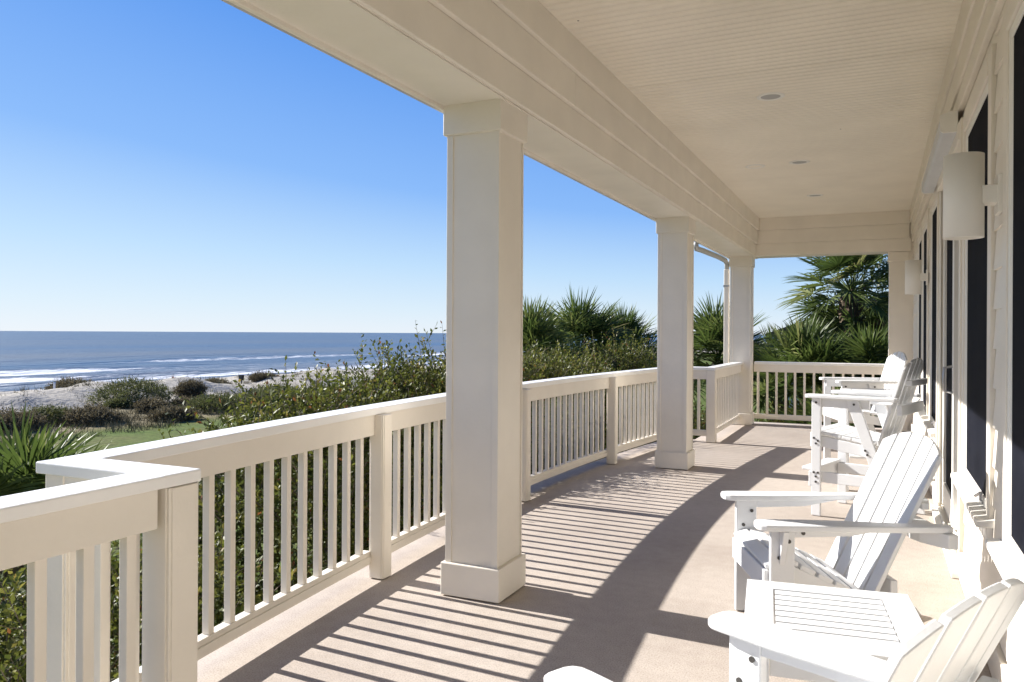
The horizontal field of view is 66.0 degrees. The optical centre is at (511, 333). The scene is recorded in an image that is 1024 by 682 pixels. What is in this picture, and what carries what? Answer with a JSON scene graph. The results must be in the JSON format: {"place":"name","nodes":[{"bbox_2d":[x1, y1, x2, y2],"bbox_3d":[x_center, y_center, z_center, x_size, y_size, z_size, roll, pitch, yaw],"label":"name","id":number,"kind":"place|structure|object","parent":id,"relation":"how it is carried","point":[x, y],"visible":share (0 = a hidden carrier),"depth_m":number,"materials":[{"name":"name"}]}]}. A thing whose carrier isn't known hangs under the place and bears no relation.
{"place":"outdoors","nodes":[
{"label":"outdoors","id":0,"kind":"place"},
{"bbox_2d":[0,331,772,391],"bbox_3d":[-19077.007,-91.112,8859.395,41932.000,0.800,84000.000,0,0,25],"label":"sea","id":1,"kind":"structure","parent":0,"point":[36,359],"depth_m":239.32,"materials":[{"name":"liquid"}]},
{"bbox_2d":[0,343,881,679],"bbox_3d":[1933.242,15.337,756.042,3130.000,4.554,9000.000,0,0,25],"label":"ground","id":2,"kind":"structure","parent":0,"point":[62,397],"depth_m":44.45,"materials":[{"name":"beige sand"}]},
{"bbox_2d":[0,405,49,431],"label":"dune shrub","id":3,"kind":"object","parent":2,"relation":"on","point":[38,419],"visible":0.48,"depth_m":35.91,"materials":[{"name":"green plant"}]},
{"bbox_2d":[16,403,74,424],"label":"dune shrub","id":4,"kind":"object","parent":2,"relation":"on","point":[54,413],"visible":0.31,"depth_m":38.59,"materials":[{"name":"green plant"}]},
{"bbox_2d":[39,375,101,389],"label":"dune shrub","id":5,"kind":"object","parent":2,"relation":"on","point":[68,382],"visible":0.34,"depth_m":52.95,"materials":[{"name":"green plant"}]},
{"bbox_2d":[0,401,141,681],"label":"palmetto","id":6,"kind":"object","parent":2,"relation":"on","point":[18,474],"visible":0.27,"depth_m":7.40,"materials":[{"name":"green plant"}]},
{"bbox_2d":[57,401,123,426],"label":"dune shrub","id":7,"kind":"object","parent":2,"relation":"on","point":[98,412],"visible":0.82,"depth_m":38.43,"materials":[{"name":"green plant"}]},
{"bbox_2d":[102,393,133,408],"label":"dune shrub","id":8,"kind":"object","parent":2,"relation":"on","point":[118,403],"visible":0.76,"depth_m":44.67,"materials":[{"name":"green plant"}]},
{"bbox_2d":[86,375,177,407],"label":"dune shrub","id":9,"kind":"object","parent":2,"relation":"on","point":[124,384],"visible":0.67,"depth_m":46.63,"materials":[{"name":"green plant"}]},
{"bbox_2d":[130,394,169,413],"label":"dune shrub","id":10,"kind":"object","parent":2,"relation":"on","point":[153,403],"visible":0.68,"depth_m":43.44,"materials":[{"name":"green plant"}]},
{"bbox_2d":[0,515,323,681],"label":"glossy shrub","id":11,"kind":"object","parent":2,"relation":"on","point":[13,659],"visible":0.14,"depth_m":4.69,"materials":[{"name":"green plant"}]},
{"bbox_2d":[145,401,203,422],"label":"dune shrub","id":12,"kind":"object","parent":2,"relation":"on","point":[178,412],"visible":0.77,"depth_m":40.13,"materials":[{"name":"green plant"}]},
{"bbox_2d":[166,394,199,406],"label":"dune shrub","id":13,"kind":"object","parent":2,"relation":"on","point":[179,401],"visible":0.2,"depth_m":48.59,"materials":[{"name":"green plant"}]},
{"bbox_2d":[170,377,209,397],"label":"dune shrub","id":14,"kind":"object","parent":2,"relation":"on","point":[190,387],"visible":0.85,"depth_m":52.12,"materials":[{"name":"green plant"}]},
{"bbox_2d":[0,366,431,445],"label":"dune grass","id":15,"kind":"structure","parent":2,"relation":"on","point":[116,427],"depth_m":38.19,"materials":[{"name":"green plant"}]},
{"bbox_2d":[201,376,232,383],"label":"dune shrub","id":16,"kind":"object","parent":2,"relation":"on","point":[214,380],"visible":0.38,"depth_m":63.56,"materials":[{"name":"green plant"}]},
{"bbox_2d":[185,391,259,414],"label":"dune shrub","id":17,"kind":"object","parent":2,"relation":"on","point":[197,402],"visible":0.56,"depth_m":44.52,"materials":[{"name":"green plant"}]},
{"bbox_2d":[245,370,278,381],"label":"dune shrub","id":18,"kind":"object","parent":2,"relation":"on","point":[258,376],"visible":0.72,"depth_m":65.84,"materials":[{"name":"green plant"}]},
{"bbox_2d":[235,385,301,407],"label":"dune shrub","id":19,"kind":"object","parent":2,"relation":"on","point":[263,393],"visible":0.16,"depth_m":47.74,"materials":[{"name":"green plant"}]},
{"bbox_2d":[256,382,296,391],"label":"dune shrub","id":20,"kind":"object","parent":2,"relation":"on","point":[283,385],"visible":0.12,"depth_m":58.08,"materials":[{"name":"green plant"}]},
{"bbox_2d":[140,355,442,625],"bbox_3d":[-1.818,2.407,6.830,3.002,4.440,3.079,0,0,25],"label":"glossy shrub","id":21,"kind":"object","parent":2,"relation":"on","point":[308,404],"visible":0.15,"depth_m":6.29,"materials":[{"name":"green plant"}]},
{"bbox_2d":[291,382,349,403],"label":"dune shrub","id":22,"kind":"object","parent":2,"relation":"on","point":[306,387],"visible":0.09,"depth_m":51.17,"materials":[{"name":"green plant"}]},
{"bbox_2d":[273,320,562,580],"bbox_3d":[-1.026,2.245,7.964,2.814,4.767,3.034,0,0,25],"label":"glossy shrub","id":23,"kind":"object","parent":2,"relation":"on","point":[416,384],"visible":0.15,"depth_m":7.68,"materials":[{"name":"green plant"}]},
{"bbox_2d":[400,341,589,521],"bbox_3d":[-0.331,2.310,8.915,2.626,4.639,2.202,0,0,25],"label":"glossy shrub","id":24,"kind":"object","parent":2,"relation":"on","point":[524,380],"visible":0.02,"depth_m":8.57,"materials":[{"name":"green plant"}]},
{"bbox_2d":[523,294,592,361],"bbox_3d":[0.333,1.940,14.685,2.755,5.472,2.566,0,0,25],"label":"palmetto","id":25,"kind":"object","parent":2,"relation":"on","point":[538,327],"visible":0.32,"depth_m":14.47,"materials":[{"name":"green plant"}]},
{"bbox_2d":[523,339,618,470],"bbox_3d":[-0.008,2.229,10.733,2.911,4.809,3.250,0,0,25],"label":"glossy shrub","id":26,"kind":"object","parent":2,"relation":"on","point":[532,363],"visible":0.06,"depth_m":10.65,"materials":[{"name":"green plant"}]},
{"bbox_2d":[523,334,653,463],"bbox_3d":[0.751,2.308,12.448,2.994,4.666,3.359,0,0,25],"label":"glossy shrub","id":27,"kind":"object","parent":2,"relation":"on","point":[594,363],"visible":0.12,"depth_m":12.07,"materials":[{"name":"green plant"}]},
{"bbox_2d":[536,283,644,451],"bbox_3d":[1.526,1.734,18.100,3.106,5.900,3.174,0,0,25],"label":"palmetto","id":28,"kind":"object","parent":2,"relation":"on","point":[583,320],"visible":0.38,"depth_m":17.59,"materials":[{"name":"green plant"}]},
{"bbox_2d":[587,301,656,451],"bbox_3d":[2.804,1.905,19.462,3.055,5.569,2.929,0,0,25],"label":"palmetto","id":29,"kind":"object","parent":2,"relation":"on","point":[634,324],"visible":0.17,"depth_m":19.25,"materials":[{"name":"green plant"}]},
{"bbox_2d":[221,0,1023,681],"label":"beach house","id":30,"kind":"structure","parent":2,"relation":"on","point":[653,110],"depth_m":4.81,"materials":[{"name":"beige paint"}]},
{"bbox_2d":[694,242,729,363],"bbox_3d":[2.826,1.657,11.133,0.101,5.655,2.254,0,0,25],"label":"downspout","id":31,"kind":"object","parent":30,"relation":"attached to","point":[726,285],"visible":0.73,"depth_m":12.06,"materials":[{"name":"metal"}]},
{"bbox_2d":[757,92,784,100],"bbox_3d":[1.910,-1.747,5.824,0.200,0.008,0.200,0,0,25],"label":"ceiling light","id":32,"kind":"object","parent":30,"relation":"attached to","point":[771,96],"visible":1,"depth_m":5.82,"materials":[{"name":"white glass"}]},
{"bbox_2d":[789,160,809,164],"bbox_3d":[2.928,-1.742,8.031,0.200,0.008,0.200,0,0,25],"label":"ceiling light","id":33,"kind":"object","parent":30,"relation":"attached to","point":[796,162],"visible":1,"depth_m":8.03,"materials":[{"name":"white glass"}]},
{"bbox_2d":[807,194,822,196],"bbox_3d":[3.819,-1.738,9.940,0.200,0.008,0.200,0,0,25],"label":"ceiling light","id":34,"kind":"object","parent":30,"relation":"attached to","point":[813,195],"visible":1,"depth_m":9.94,"materials":[{"name":"white glass"}]},
{"bbox_2d":[754,361,884,422],"bbox_3d":[4.585,0.877,11.783,1.869,0.877,0.140,0,0,25],"label":"end railing","id":35,"kind":"object","parent":30,"relation":"attached to","point":[804,368],"visible":0.59,"depth_m":11.86,"materials":[{"name":"paint"}]},
{"bbox_2d":[905,260,927,294],"bbox_3d":[3.937,-0.545,7.677,0.200,0.330,0.145,0,0,25],"label":"wall sconce","id":36,"kind":"object","parent":30,"relation":"attached to","point":[915,276],"depth_m":7.63,"materials":[{"name":"beige metal"}]},
{"bbox_2d":[912,224,921,401],"bbox_3d":[4.714,-0.153,9.088,0.137,2.115,1.105,0,0,25],"label":"window","id":37,"kind":"structure","parent":30,"relation":"in","point":[919,252],"depth_m":9.30,"materials":[{"name":"beige paint"}]},
{"bbox_2d":[918,208,929,419],"bbox_3d":[4.271,-0.156,8.136,0.137,2.115,1.125,0,0,25],"label":"window","id":38,"kind":"structure","parent":30,"relation":"in","point":[924,414],"depth_m":8.08,"materials":[{"name":"beige paint"}]},
{"bbox_2d":[923,185,936,442],"bbox_3d":[3.648,-0.159,6.793,0.137,2.115,1.125,0,0,25],"label":"window","id":39,"kind":"structure","parent":30,"relation":"in","point":[930,424],"depth_m":6.97,"materials":[{"name":"beige paint"}]},
{"bbox_2d":[921,110,957,193],"bbox_3d":[3.039,-1.242,5.648,0.094,0.124,2.230,0,0,25],"label":"shutter housing","id":40,"kind":"object","parent":30,"relation":"attached to","point":[946,132],"visible":0.99,"depth_m":5.11,"materials":[{"name":"grey metal"}]},
{"bbox_2d":[930,117,964,578],"bbox_3d":[3.006,0.081,5.321,0.210,2.602,2.025,0,0,25],"label":"sliding door","id":41,"kind":"structure","parent":30,"relation":"in","point":[953,504],"depth_m":5.70,"materials":[{"name":"beige paint"}]},
{"bbox_2d":[943,151,1002,239],"bbox_3d":[1.831,-0.546,3.142,0.200,0.330,0.145,0,0,25],"label":"wall sconce","id":42,"kind":"object","parent":30,"relation":"attached to","point":[969,195],"depth_m":3.09,"materials":[{"name":"white metal"}]},
{"bbox_2d":[951,43,996,539],"bbox_3d":[2.300,-0.166,3.891,0.137,2.115,1.285,0,0,25],"label":"window","id":43,"kind":"structure","parent":30,"relation":"in","point":[974,484],"depth_m":3.72,"materials":[{"name":"beige paint"}]},
{"bbox_2d":[985,0,1023,619],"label":"window","id":44,"kind":"structure","parent":30,"relation":"in","point":[1007,551],"depth_m":2.83,"materials":[{"name":"beige paint"}]},
{"bbox_2d":[569,324,703,449],"bbox_3d":[1.970,2.238,14.813,3.030,4.813,3.386,0,0,25],"label":"glossy shrub","id":45,"kind":"object","parent":2,"relation":"on","point":[630,360],"visible":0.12,"depth_m":14.46,"materials":[{"name":"green plant"}]},
{"bbox_2d":[632,395,705,448],"bbox_3d":[2.882,2.705,13.465,2.592,3.898,2.410,0,0,-36],"label":"glossy shrub","id":46,"kind":"object","parent":2,"relation":"on","point":[703,424],"visible":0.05,"depth_m":13.06,"materials":[{"name":"green plant"}]},
{"bbox_2d":[647,291,781,419],"bbox_3d":[4.356,1.855,16.943,3.364,5.687,3.037,0,0,25],"label":"palmetto","id":47,"kind":"object","parent":2,"relation":"on","point":[708,334],"visible":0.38,"depth_m":16.53,"materials":[{"name":"green plant"}]},
{"bbox_2d":[753,324,799,421],"bbox_3d":[5.981,2.175,17.721,2.584,5.061,2.634,0,0,25],"label":"palmetto","id":48,"kind":"object","parent":2,"relation":"on","point":[770,395],"visible":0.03,"depth_m":17.54,"materials":[{"name":"green plant"}]},
{"bbox_2d":[755,388,807,423],"bbox_3d":[5.106,2.805,14.157,3.218,3.711,2.239,0,0,25],"label":"glossy shrub","id":49,"kind":"object","parent":2,"relation":"on","point":[773,420],"visible":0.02,"depth_m":14.27,"materials":[{"name":"green plant"}]},
{"bbox_2d":[753,310,879,407],"bbox_3d":[5.647,2.106,14.931,3.341,5.195,3.221,0,0,25],"label":"palmetto","id":50,"kind":"object","parent":2,"relation":"on","point":[797,344],"visible":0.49,"depth_m":14.65,"materials":[{"name":"green plant"}]},
{"bbox_2d":[769,386,877,427],"bbox_3d":[5.448,2.704,13.574,2.650,3.997,2.681,0,0,-1],"label":"palmetto","id":51,"kind":"object","parent":2,"relation":"on","point":[799,407],"visible":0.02,"depth_m":13.64,"materials":[{"name":"green plant"}]},
{"bbox_2d":[771,296,876,407],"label":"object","id":52,"kind":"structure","parent":2,"relation":"on","point":[785,328],"depth_m":48.88,"materials":[{"name":"green plant"}]},
{"bbox_2d":[775,254,888,376],"bbox_3d":[7.115,1.151,16.494,3.186,7.124,3.081,0,0,25],"label":"sabal palm","id":53,"kind":"object","parent":2,"relation":"on","point":[850,307],"visible":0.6,"depth_m":16.24,"materials":[{"name":"green plant"}]},
{"bbox_2d":[787,318,887,427],"bbox_3d":[6.413,2.192,14.338,2.806,5.031,2.876,0,0,25],"label":"palmetto","id":54,"kind":"object","parent":2,"relation":"on","point":[872,348],"visible":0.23,"depth_m":14.02,"materials":[{"name":"green plant"}]},
{"bbox_2d":[814,254,888,427],"bbox_3d":[10.547,0.634,20.501,5.106,8.194,4.972,0,0,25],"label":"live oak","id":55,"kind":"object","parent":2,"relation":"on","point":[871,270],"visible":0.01,"depth_m":20.77,"materials":[{"name":"green plant"}]},
{"bbox_2d":[0,0,888,334],"label":"sky","id":56,"kind":"structure","parent":0,"point":[166,165],"materials":[{"name":"blue"}]},
{"bbox_2d":[197,422,991,681],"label":"deck","id":57,"kind":"structure","parent":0,"point":[630,568],"depth_m":4.15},
{"bbox_2d":[0,472,197,681],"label":"railing","id":58,"kind":"object","parent":57,"relation":"on","point":[39,527],"visible":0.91,"depth_m":2.21,"materials":[{"name":"paint"}]},
{"bbox_2d":[36,367,716,681],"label":"bay railing","id":59,"kind":"object","parent":57,"relation":"on","point":[192,458],"visible":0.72,"depth_m":3.84,"materials":[{"name":"paint"}]},
{"bbox_2d":[441,98,527,602],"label":"porch column","id":60,"kind":"structure","parent":57,"relation":"on","point":[485,558],"depth_m":4.08,"materials":[{"name":"beige paint"}]},
{"bbox_2d":[655,216,695,469],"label":"porch column","id":61,"kind":"structure","parent":57,"relation":"on","point":[675,312],"depth_m":8.02,"materials":[{"name":"beige paint"}]},
{"bbox_2d":[706,362,742,442],"bbox_3d":[2.960,0.906,10.953,0.140,0.947,2.215,0,0,25],"label":"side railing","id":62,"kind":"object","parent":57,"relation":"on","point":[721,397],"visible":1,"depth_m":10.62,"materials":[{"name":"paint"}]},
{"bbox_2d":[729,256,754,424],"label":"porch column","id":63,"kind":"structure","parent":57,"relation":"on","point":[741,301],"depth_m":11.96,"materials":[{"name":"beige paint"}]},
{"bbox_2d":[544,578,1023,681],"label":"adirondack chair","id":64,"kind":"object","parent":57,"relation":"on","point":[959,642],"visible":1,"depth_m":1.61,"materials":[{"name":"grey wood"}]},
{"bbox_2d":[745,579,924,681],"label":"side table","id":65,"kind":"object","parent":57,"relation":"on","point":[881,625],"visible":0.71,"depth_m":2.51,"materials":[{"name":"white wood"}]},
{"bbox_2d":[721,432,957,623],"bbox_3d":[1.515,0.914,3.613,0.958,0.918,0.750,0,0,2],"label":"adirondack chair","id":66,"kind":"object","parent":57,"relation":"on","point":[876,526],"visible":0.86,"depth_m":3.52,"materials":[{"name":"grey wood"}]},
{"bbox_2d":[819,351,906,458],"bbox_3d":[3.594,0.784,8.070,0.777,1.201,0.690,0,0,6],"label":"bar chair","id":67,"kind":"object","parent":57,"relation":"on","point":[895,364],"visible":0.41,"depth_m":8.02,"materials":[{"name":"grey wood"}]},
{"bbox_2d":[802,358,926,515],"bbox_3d":[2.704,0.779,6.022,0.777,1.201,0.690,0,0,41],"label":"bar chair","id":68,"kind":"object","parent":57,"relation":"on","point":[839,434],"visible":0.81,"depth_m":5.92,"materials":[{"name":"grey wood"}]},
{"bbox_2d":[840,388,894,490],"bbox_3d":[3.174,0.944,7.035,0.460,0.876,0.440,0,0,23],"label":"bar table","id":69,"kind":"object","parent":57,"relation":"on","point":[888,407],"visible":0.18,"depth_m":7.01,"materials":[{"name":"white wood"}]}
]}

